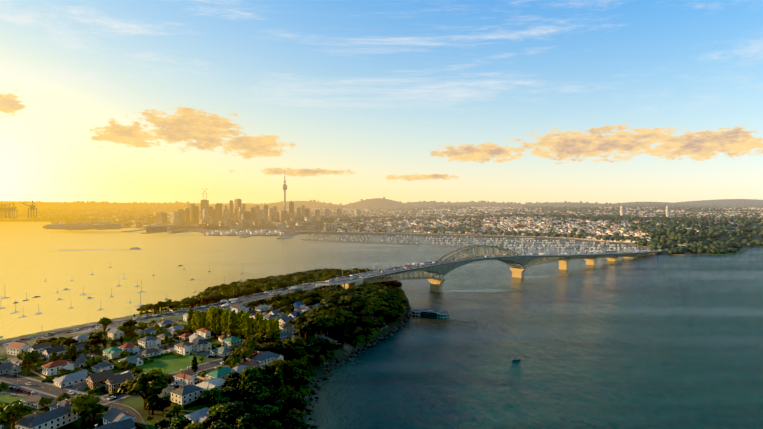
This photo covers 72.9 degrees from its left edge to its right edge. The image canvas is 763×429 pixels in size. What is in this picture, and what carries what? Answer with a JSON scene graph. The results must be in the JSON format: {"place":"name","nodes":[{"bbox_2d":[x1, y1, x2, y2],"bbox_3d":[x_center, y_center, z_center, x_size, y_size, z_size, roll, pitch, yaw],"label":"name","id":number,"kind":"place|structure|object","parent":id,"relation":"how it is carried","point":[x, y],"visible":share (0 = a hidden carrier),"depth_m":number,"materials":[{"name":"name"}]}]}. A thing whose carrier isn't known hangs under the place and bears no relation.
{"place":"outdoors","nodes":[
{"label":"outdoors","id":0,"kind":"place"},
{"bbox_2d":[0,395,26,406],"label":"lawn","id":1,"kind":"structure","parent":0,"point":[4,399],"depth_m":329.74,"materials":[{"name":"green plant"}]},
{"bbox_2d":[3,387,44,395],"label":"parking lot","id":2,"kind":"structure","parent":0,"point":[16,391],"depth_m":343.44,"materials":[{"name":"grey asphalt"}]},
{"bbox_2d":[0,373,106,403],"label":"cross street road","id":3,"kind":"structure","parent":0,"point":[50,389],"depth_m":352.15,"materials":[{"name":"grey asphalt"}]},
{"bbox_2d":[97,343,339,404],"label":"road","id":4,"kind":"structure","parent":0,"point":[205,366],"depth_m":392.44,"materials":[{"name":"grey asphalt"}]},
{"bbox_2d":[0,222,762,428],"bbox_3d":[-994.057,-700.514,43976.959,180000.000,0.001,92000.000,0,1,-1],"label":"water","id":5,"kind":"structure","parent":0,"point":[660,341],"depth_m":652.60,"materials":[{"name":"blue liquid"}]},
{"bbox_2d":[0,200,125,223],"bbox_3d":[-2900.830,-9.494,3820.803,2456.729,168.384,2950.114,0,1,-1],"label":"port","id":6,"kind":"object","parent":5,"relation":"on","point":[5,210],"visible":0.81,"depth_m":2921.53,"materials":[{"name":"gold metal"}]},
{"bbox_2d":[47,247,140,251],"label":"boat wake","id":7,"kind":"object","parent":5,"relation":"in","point":[135,248],"visible":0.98,"depth_m":1657.80,"materials":[{"name":"white liquid"}]},
{"bbox_2d":[0,265,520,360],"bbox_3d":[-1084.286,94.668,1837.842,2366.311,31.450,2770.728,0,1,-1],"label":"boats","id":8,"kind":"object","parent":5,"relation":"on","point":[514,359],"visible":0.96,"depth_m":794.21,"materials":[{"name":"white"}]},
{"bbox_2d":[410,309,475,324],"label":"wharf","id":9,"kind":"structure","parent":5,"relation":"in","point":[435,315],"depth_m":642.36,"materials":[{"name":"grey"}]},
{"bbox_2d":[308,231,637,251],"bbox_3d":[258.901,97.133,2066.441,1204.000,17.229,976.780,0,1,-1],"label":"marina boats","id":10,"kind":"object","parent":5,"relation":"on","point":[491,240],"visible":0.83,"depth_m":2068.33,"materials":[{"name":"grey"}]},
{"bbox_2d":[0,198,762,428],"bbox_3d":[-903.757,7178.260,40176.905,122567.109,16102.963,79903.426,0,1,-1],"label":"terrain","id":11,"kind":"structure","parent":0,"point":[136,402],"depth_m":613.63,"materials":[{"name":"green plant"}]},
{"bbox_2d":[0,400,34,428],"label":"broad tree","id":12,"kind":"object","parent":11,"relation":"on","point":[7,409],"visible":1,"depth_m":278.41,"materials":[{"name":"green plant"}]},
{"bbox_2d":[16,349,41,374],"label":"broad tree","id":13,"kind":"object","parent":11,"relation":"on","point":[27,357],"visible":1,"depth_m":373.15,"materials":[{"name":"green plant"}]},
{"bbox_2d":[38,398,52,412],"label":"broad tree","id":14,"kind":"object","parent":11,"relation":"on","point":[42,401],"visible":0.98,"depth_m":306.66,"materials":[{"name":"green plant"}]},
{"bbox_2d":[49,353,71,360],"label":"tree","id":15,"kind":"object","parent":11,"relation":"on","point":[66,356],"visible":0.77,"depth_m":395.35,"materials":[{"name":"green plant"}]},
{"bbox_2d":[55,393,70,400],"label":"tree","id":16,"kind":"object","parent":11,"relation":"on","point":[64,396],"visible":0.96,"depth_m":320.74,"materials":[{"name":"green plant"}]},
{"bbox_2d":[60,337,77,349],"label":"tree","id":17,"kind":"object","parent":11,"relation":"on","point":[69,342],"visible":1,"depth_m":437.84,"materials":[{"name":"green plant"}]},
{"bbox_2d":[70,393,100,423],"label":"broad tree","id":18,"kind":"object","parent":11,"relation":"on","point":[78,402],"visible":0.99,"depth_m":291.27,"materials":[{"name":"green plant"}]},
{"bbox_2d":[78,403,109,426],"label":"broad tree","id":19,"kind":"object","parent":11,"relation":"on","point":[94,408],"visible":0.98,"depth_m":288.76,"materials":[{"name":"green plant"}]},
{"bbox_2d":[87,338,101,346],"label":"tree","id":20,"kind":"object","parent":11,"relation":"on","point":[92,341],"visible":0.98,"depth_m":441.48,"materials":[{"name":"green plant"}]},
{"bbox_2d":[87,331,102,345],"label":"broad tree","id":21,"kind":"object","parent":11,"relation":"on","point":[98,335],"visible":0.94,"depth_m":446.20,"materials":[{"name":"green plant"}]},
{"bbox_2d":[98,317,112,334],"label":"broad tree","id":22,"kind":"object","parent":11,"relation":"on","point":[105,322],"visible":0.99,"depth_m":493.30,"materials":[{"name":"green plant"}]},
{"bbox_2d":[96,395,122,410],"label":"intersection asphalt","id":23,"kind":"structure","parent":11,"relation":"on","point":[115,404],"depth_m":323.37,"materials":[{"name":"grey asphalt"}]},
{"bbox_2d":[96,400,146,428],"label":"side street road","id":24,"kind":"structure","parent":11,"relation":"on","point":[124,408],"depth_m":310.72,"materials":[{"name":"grey asphalt"}]},
{"bbox_2d":[120,362,133,370],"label":"tree","id":25,"kind":"object","parent":11,"relation":"on","point":[128,366],"visible":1,"depth_m":377.02,"materials":[{"name":"green plant"}]},
{"bbox_2d":[123,320,137,334],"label":"broad tree","id":26,"kind":"object","parent":11,"relation":"on","point":[129,323],"visible":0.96,"depth_m":493.22,"materials":[{"name":"green plant"}]},
{"bbox_2d":[130,367,144,376],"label":"broad tree","id":27,"kind":"object","parent":11,"relation":"on","point":[136,370],"visible":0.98,"depth_m":357.09,"materials":[{"name":"green plant"}]},
{"bbox_2d":[118,372,174,409],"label":"tree","id":28,"kind":"object","parent":11,"relation":"on","point":[147,384],"visible":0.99,"depth_m":308.69,"materials":[{"name":"green plant"}]},
{"bbox_2d":[139,303,154,315],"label":"tree","id":29,"kind":"object","parent":11,"relation":"on","point":[146,307],"visible":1,"depth_m":624.77,"materials":[{"name":"green plant"}]},
{"bbox_2d":[0,335,299,420],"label":"street furniture","id":30,"kind":"object","parent":11,"relation":"on","point":[76,388],"visible":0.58,"depth_m":337.29,"materials":[{"name":"grey"}]},
{"bbox_2d":[145,396,162,414],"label":"tree","id":31,"kind":"object","parent":11,"relation":"on","point":[153,403],"visible":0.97,"depth_m":303.99,"materials":[{"name":"green plant"}]},
{"bbox_2d":[0,301,319,428],"bbox_3d":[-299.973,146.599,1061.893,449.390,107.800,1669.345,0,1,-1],"label":"houses","id":32,"kind":"structure","parent":11,"relation":"on","point":[60,414],"depth_m":378.29,"materials":[{"name":"white paint"}]},
{"bbox_2d":[0,303,319,428],"bbox_3d":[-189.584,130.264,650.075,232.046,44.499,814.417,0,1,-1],"label":"garden hedges","id":33,"kind":"object","parent":11,"relation":"on","point":[169,351],"visible":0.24,"depth_m":401.78,"materials":[{"name":"green plant"}]},
{"bbox_2d":[152,419,168,428],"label":"broad tree","id":34,"kind":"object","parent":11,"relation":"on","point":[161,422],"visible":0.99,"depth_m":275.74,"materials":[{"name":"green plant"}]},
{"bbox_2d":[153,399,172,413],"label":"tree","id":35,"kind":"object","parent":11,"relation":"on","point":[165,403],"visible":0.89,"depth_m":304.03,"materials":[{"name":"green plant"}]},
{"bbox_2d":[163,409,175,423],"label":"broad tree","id":36,"kind":"object","parent":11,"relation":"on","point":[170,413],"visible":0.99,"depth_m":292.52,"materials":[{"name":"green plant"}]},
{"bbox_2d":[137,352,205,375],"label":"park lawn","id":37,"kind":"structure","parent":11,"relation":"on","point":[170,363],"depth_m":404.18,"materials":[{"name":"green plant"}]},
{"bbox_2d":[9,312,337,405],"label":"street cars","id":38,"kind":"object","parent":11,"relation":"on","point":[70,391],"visible":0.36,"depth_m":350.79,"materials":[{"name":"white paint"}]},
{"bbox_2d":[0,270,362,347],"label":"motorway","id":39,"kind":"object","parent":11,"relation":"on","point":[335,281],"depth_m":663.28,"materials":[{"name":"grey asphalt"}]},
{"bbox_2d":[171,417,191,427],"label":"broad tree","id":40,"kind":"object","parent":11,"relation":"on","point":[181,421],"visible":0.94,"depth_m":272.36,"materials":[{"name":"green plant"}]},
{"bbox_2d":[186,308,193,332],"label":"poplar tree","id":41,"kind":"object","parent":11,"relation":"on","point":[190,312],"visible":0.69,"depth_m":499.31,"materials":[{"name":"green plant"}]},
{"bbox_2d":[191,355,197,371],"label":"dark tree","id":42,"kind":"object","parent":11,"relation":"on","point":[194,365],"visible":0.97,"depth_m":375.47,"materials":[{"name":"green plant"}]},
{"bbox_2d":[184,422,205,428],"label":"tree","id":43,"kind":"object","parent":11,"relation":"on","point":[194,425],"visible":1,"depth_m":264.81,"materials":[{"name":"green plant"}]},
{"bbox_2d":[191,310,199,332],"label":"poplar tree","id":44,"kind":"object","parent":11,"relation":"on","point":[197,313],"visible":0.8,"depth_m":492.78,"materials":[{"name":"green plant"}]},
{"bbox_2d":[196,313,205,329],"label":"poplar tree","id":45,"kind":"object","parent":11,"relation":"on","point":[198,320],"visible":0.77,"depth_m":490.73,"materials":[{"name":"green plant"}]},
{"bbox_2d":[208,306,214,335],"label":"poplar tree","id":46,"kind":"object","parent":11,"relation":"on","point":[209,314],"visible":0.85,"depth_m":486.03,"materials":[{"name":"green plant"}]},
{"bbox_2d":[200,388,223,399],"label":"tree","id":47,"kind":"object","parent":11,"relation":"on","point":[213,392],"visible":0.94,"depth_m":316.78,"materials":[{"name":"green plant"}]},
{"bbox_2d":[204,416,220,425],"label":"tree","id":48,"kind":"object","parent":11,"relation":"on","point":[210,419],"visible":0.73,"depth_m":280.76,"materials":[{"name":"green plant"}]},
{"bbox_2d":[210,307,216,336],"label":"poplar tree","id":49,"kind":"object","parent":11,"relation":"on","point":[213,322],"visible":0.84,"depth_m":484.49,"materials":[{"name":"green plant"}]},
{"bbox_2d":[207,403,228,416],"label":"broad tree","id":50,"kind":"object","parent":11,"relation":"on","point":[214,410],"visible":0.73,"depth_m":286.54,"materials":[{"name":"green plant"}]},
{"bbox_2d":[215,306,222,336],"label":"poplar tree","id":51,"kind":"object","parent":11,"relation":"on","point":[218,313],"visible":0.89,"depth_m":482.36,"materials":[{"name":"green plant"}]},
{"bbox_2d":[209,396,229,406],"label":"tree","id":52,"kind":"object","parent":11,"relation":"on","point":[219,400],"visible":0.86,"depth_m":307.31,"materials":[{"name":"green plant"}]},
{"bbox_2d":[207,421,236,428],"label":"tree","id":53,"kind":"object","parent":11,"relation":"on","point":[219,423],"visible":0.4,"depth_m":265.74,"materials":[{"name":"green plant"}]},
{"bbox_2d":[210,425,233,428],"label":"tree","id":54,"kind":"object","parent":11,"relation":"on","point":[222,427],"visible":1,"depth_m":260.06,"materials":[{"name":"green plant"}]},
{"bbox_2d":[220,309,229,334],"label":"poplar tree","id":55,"kind":"object","parent":11,"relation":"on","point":[224,315],"visible":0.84,"depth_m":478.79,"materials":[{"name":"green plant"}]},
{"bbox_2d":[218,407,239,420],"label":"tree","id":56,"kind":"object","parent":11,"relation":"on","point":[229,413],"visible":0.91,"depth_m":281.69,"materials":[{"name":"green plant"}]},
{"bbox_2d":[220,387,239,401],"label":"tree","id":57,"kind":"object","parent":11,"relation":"on","point":[230,392],"visible":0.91,"depth_m":317.19,"materials":[{"name":"green plant"}]},
{"bbox_2d":[223,378,236,386],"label":"tree","id":58,"kind":"object","parent":11,"relation":"on","point":[232,382],"visible":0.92,"depth_m":336.88,"materials":[{"name":"green plant"}]},
{"bbox_2d":[227,313,234,335],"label":"poplar tree","id":59,"kind":"object","parent":11,"relation":"on","point":[231,318],"visible":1,"depth_m":474.92,"materials":[{"name":"green plant"}]},
{"bbox_2d":[225,356,239,367],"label":"tree","id":60,"kind":"object","parent":11,"relation":"on","point":[233,361],"visible":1,"depth_m":386.22,"materials":[{"name":"green plant"}]},
{"bbox_2d":[227,371,240,379],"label":"broad tree","id":61,"kind":"object","parent":11,"relation":"on","point":[233,375],"visible":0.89,"depth_m":351.59,"materials":[{"name":"green plant"}]},
{"bbox_2d":[227,401,246,414],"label":"tree","id":62,"kind":"object","parent":11,"relation":"on","point":[238,407],"visible":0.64,"depth_m":293.57,"materials":[{"name":"green plant"}]},
{"bbox_2d":[235,310,243,338],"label":"poplar tree","id":63,"kind":"object","parent":11,"relation":"on","point":[239,316],"visible":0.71,"depth_m":471.46,"materials":[{"name":"green plant"}]},
{"bbox_2d":[229,412,254,426],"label":"tree","id":64,"kind":"object","parent":11,"relation":"on","point":[248,417],"visible":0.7,"depth_m":279.00,"materials":[{"name":"green plant"}]},
{"bbox_2d":[233,347,253,361],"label":"tree","id":65,"kind":"object","parent":11,"relation":"on","point":[246,352],"visible":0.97,"depth_m":400.60,"materials":[{"name":"green plant"}]},
{"bbox_2d":[229,421,258,428],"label":"tree","id":66,"kind":"object","parent":11,"relation":"on","point":[244,424],"visible":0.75,"depth_m":272.94,"materials":[{"name":"green plant"}]},
{"bbox_2d":[240,311,249,339],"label":"poplar tree","id":67,"kind":"object","parent":11,"relation":"on","point":[246,314],"visible":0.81,"depth_m":469.63,"materials":[{"name":"green plant"}]},
{"bbox_2d":[43,188,447,238],"bbox_3d":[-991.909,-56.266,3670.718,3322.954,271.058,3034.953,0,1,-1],"label":"city buildings","id":68,"kind":"structure","parent":11,"relation":"on","point":[219,216],"depth_m":3443.78,"materials":[{"name":"concrete"}]},
{"bbox_2d":[244,317,251,337],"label":"poplar tree","id":69,"kind":"object","parent":11,"relation":"on","point":[247,325],"visible":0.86,"depth_m":468.23,"materials":[{"name":"green plant"}]},
{"bbox_2d":[238,343,262,351],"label":"tree","id":70,"kind":"object","parent":11,"relation":"on","point":[257,347],"visible":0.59,"depth_m":413.94,"materials":[{"name":"green plant"}]},
{"bbox_2d":[239,366,262,379],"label":"tree","id":71,"kind":"object","parent":11,"relation":"on","point":[253,372],"visible":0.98,"depth_m":346.26,"materials":[{"name":"green plant"}]},
{"bbox_2d":[239,381,262,393],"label":"tree","id":72,"kind":"object","parent":11,"relation":"on","point":[254,387],"visible":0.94,"depth_m":327.32,"materials":[{"name":"green plant"}]},
{"bbox_2d":[242,335,261,344],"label":"tree","id":73,"kind":"object","parent":11,"relation":"on","point":[253,339],"visible":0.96,"depth_m":437.85,"materials":[{"name":"green plant"}]},
{"bbox_2d":[249,319,256,335],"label":"poplar tree","id":74,"kind":"object","parent":11,"relation":"on","point":[252,326],"visible":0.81,"depth_m":464.83,"materials":[{"name":"green plant"}]},
{"bbox_2d":[249,386,269,400],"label":"tree","id":75,"kind":"object","parent":11,"relation":"on","point":[262,394],"visible":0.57,"depth_m":323.15,"materials":[{"name":"green plant"}]},
{"bbox_2d":[255,314,263,333],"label":"poplar tree","id":76,"kind":"object","parent":11,"relation":"on","point":[260,321],"visible":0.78,"depth_m":462.43,"materials":[{"name":"green plant"}]},
{"bbox_2d":[259,318,267,342],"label":"poplar tree","id":77,"kind":"object","parent":11,"relation":"on","point":[264,325],"visible":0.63,"depth_m":461.05,"materials":[{"name":"green plant"}]},
{"bbox_2d":[251,403,278,418],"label":"tree","id":78,"kind":"object","parent":11,"relation":"on","point":[265,410],"visible":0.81,"depth_m":302.58,"materials":[{"name":"green plant"}]},
{"bbox_2d":[259,374,274,386],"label":"tree","id":79,"kind":"object","parent":11,"relation":"on","point":[265,380],"visible":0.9,"depth_m":347.44,"materials":[{"name":"green plant"}]},
{"bbox_2d":[258,419,283,428],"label":"tree","id":80,"kind":"object","parent":11,"relation":"on","point":[272,424],"visible":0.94,"depth_m":289.70,"materials":[{"name":"green plant"}]},
{"bbox_2d":[264,330,279,341],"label":"tree","id":81,"kind":"object","parent":11,"relation":"on","point":[271,335],"visible":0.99,"depth_m":451.57,"materials":[{"name":"green plant"}]},
{"bbox_2d":[269,400,282,415],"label":"tree","id":82,"kind":"object","parent":11,"relation":"on","point":[278,404],"visible":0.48,"depth_m":320.14,"materials":[{"name":"green plant"}]},
{"bbox_2d":[272,318,279,341],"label":"poplar tree","id":83,"kind":"object","parent":11,"relation":"on","point":[276,325],"visible":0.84,"depth_m":457.52,"materials":[{"name":"green plant"}]},
{"bbox_2d":[273,365,283,389],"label":"dark tree","id":84,"kind":"object","parent":11,"relation":"on","point":[278,382],"visible":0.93,"depth_m":354.54,"materials":[{"name":"green plant"}]},
{"bbox_2d":[268,359,291,370],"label":"tree","id":85,"kind":"object","parent":11,"relation":"on","point":[286,365],"visible":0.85,"depth_m":378.87,"materials":[{"name":"green plant"}]},
{"bbox_2d":[269,341,290,353],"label":"tree","id":86,"kind":"object","parent":11,"relation":"on","point":[277,349],"visible":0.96,"depth_m":419.42,"materials":[{"name":"green plant"}]},
{"bbox_2d":[282,174,286,209],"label":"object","id":87,"kind":"structure","parent":11,"relation":"on","point":[284,187],"depth_m":3869.52,"materials":[{"name":"grey concrete"}]},
{"bbox_2d":[275,390,300,401],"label":"tree","id":88,"kind":"object","parent":11,"relation":"on","point":[291,395],"visible":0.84,"depth_m":344.43,"materials":[{"name":"green plant"}]},
{"bbox_2d":[282,296,295,306],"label":"tree","id":89,"kind":"object","parent":11,"relation":"on","point":[290,299],"visible":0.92,"depth_m":610.88,"materials":[{"name":"green plant"}]},
{"bbox_2d":[283,367,300,376],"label":"tree","id":90,"kind":"object","parent":11,"relation":"on","point":[290,371],"visible":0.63,"depth_m":389.04,"materials":[{"name":"green plant"}]},
{"bbox_2d":[282,401,303,413],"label":"tree","id":91,"kind":"object","parent":11,"relation":"on","point":[297,405],"visible":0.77,"depth_m":330.62,"materials":[{"name":"green plant"}]},
{"bbox_2d":[282,407,305,419],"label":"tree","id":92,"kind":"object","parent":11,"relation":"on","point":[294,412],"visible":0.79,"depth_m":322.63,"materials":[{"name":"green plant"}]},
{"bbox_2d":[283,337,306,346],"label":"tree","id":93,"kind":"object","parent":11,"relation":"on","point":[292,341],"visible":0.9,"depth_m":441.79,"materials":[{"name":"green plant"}]},
{"bbox_2d":[289,368,310,381],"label":"tree","id":94,"kind":"object","parent":11,"relation":"on","point":[302,374],"visible":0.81,"depth_m":386.83,"materials":[{"name":"green plant"}]},
{"bbox_2d":[297,386,310,397],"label":"broad tree","id":95,"kind":"object","parent":11,"relation":"on","point":[304,391],"visible":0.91,"depth_m":366.10,"materials":[{"name":"green plant"}]},
{"bbox_2d":[296,324,314,337],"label":"tree","id":96,"kind":"object","parent":11,"relation":"on","point":[304,328],"visible":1,"depth_m":483.57,"materials":[{"name":"green plant"}]},
{"bbox_2d":[304,319,320,333],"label":"tree","id":97,"kind":"object","parent":11,"relation":"on","point":[312,322],"visible":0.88,"depth_m":495.70,"materials":[{"name":"green plant"}]},
{"bbox_2d":[311,337,329,346],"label":"tree","id":98,"kind":"object","parent":11,"relation":"on","point":[320,341],"visible":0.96,"depth_m":466.60,"materials":[{"name":"green plant"}]},
{"bbox_2d":[318,349,333,362],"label":"tree","id":99,"kind":"object","parent":11,"relation":"on","point":[326,353],"visible":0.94,"depth_m":459.72,"materials":[{"name":"green plant"}]},
{"bbox_2d":[4,229,663,345],"bbox_3d":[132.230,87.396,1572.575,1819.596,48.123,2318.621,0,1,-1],"label":"road","id":100,"kind":"structure","parent":11,"relation":"on","point":[234,300],"depth_m":769.47,"materials":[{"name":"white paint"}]},
{"bbox_2d":[338,310,352,318],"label":"tree","id":101,"kind":"object","parent":11,"relation":"on","point":[346,314],"visible":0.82,"depth_m":546.95,"materials":[{"name":"green plant"}]},
{"bbox_2d":[302,288,411,428],"bbox_3d":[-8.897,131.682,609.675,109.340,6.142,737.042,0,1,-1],"label":"shore rocks","id":102,"kind":"object","parent":11,"relation":"on","point":[306,407],"visible":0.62,"depth_m":469.78,"materials":[{"name":"stone"}]},
{"bbox_2d":[359,327,373,340],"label":"tree","id":103,"kind":"object","parent":11,"relation":"on","point":[369,331],"visible":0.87,"depth_m":538.41,"materials":[{"name":"green plant"}]},
{"bbox_2d":[0,197,762,253],"bbox_3d":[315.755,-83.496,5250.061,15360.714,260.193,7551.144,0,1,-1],"label":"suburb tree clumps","id":104,"kind":"object","parent":11,"relation":"on","point":[712,246],"visible":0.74,"depth_m":2985.58,"materials":[{"name":"green plant"}]},
{"bbox_2d":[206,206,670,246],"bbox_3d":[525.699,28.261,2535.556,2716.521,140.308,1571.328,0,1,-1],"label":"city buildings","id":105,"kind":"structure","parent":11,"relation":"on","point":[668,211],"depth_m":2498.15,"materials":[{"name":"concrete"},{"name":"glass"}]},
{"bbox_2d":[341,245,659,291],"bbox_3d":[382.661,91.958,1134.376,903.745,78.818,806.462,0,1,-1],"label":"bridge","id":106,"kind":"structure","parent":11,"relation":"on","point":[444,267],"depth_m":925.19,"materials":[{"name":"steel"},{"name":"concrete"},{"name":"asphalt"}]},
{"bbox_2d":[286,206,762,242],"bbox_3d":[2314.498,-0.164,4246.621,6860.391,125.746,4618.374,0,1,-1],"label":"suburb houses","id":107,"kind":"structure","parent":11,"relation":"on","point":[508,222],"depth_m":2906.28,"materials":[{"name":"paint"}]},
{"bbox_2d":[227,229,683,251],"bbox_3d":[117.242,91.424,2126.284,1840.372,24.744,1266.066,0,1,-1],"label":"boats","id":108,"kind":"object","parent":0,"point":[432,234],"depth_m":2360.18,"materials":[{"name":"plastic"}]},
{"bbox_2d":[699,250,745,254],"bbox_3d":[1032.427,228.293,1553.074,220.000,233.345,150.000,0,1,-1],"label":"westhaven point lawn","id":109,"kind":"structure","parent":0,"point":[727,253],"depth_m":1512.35,"materials":[{"name":"green plant"}]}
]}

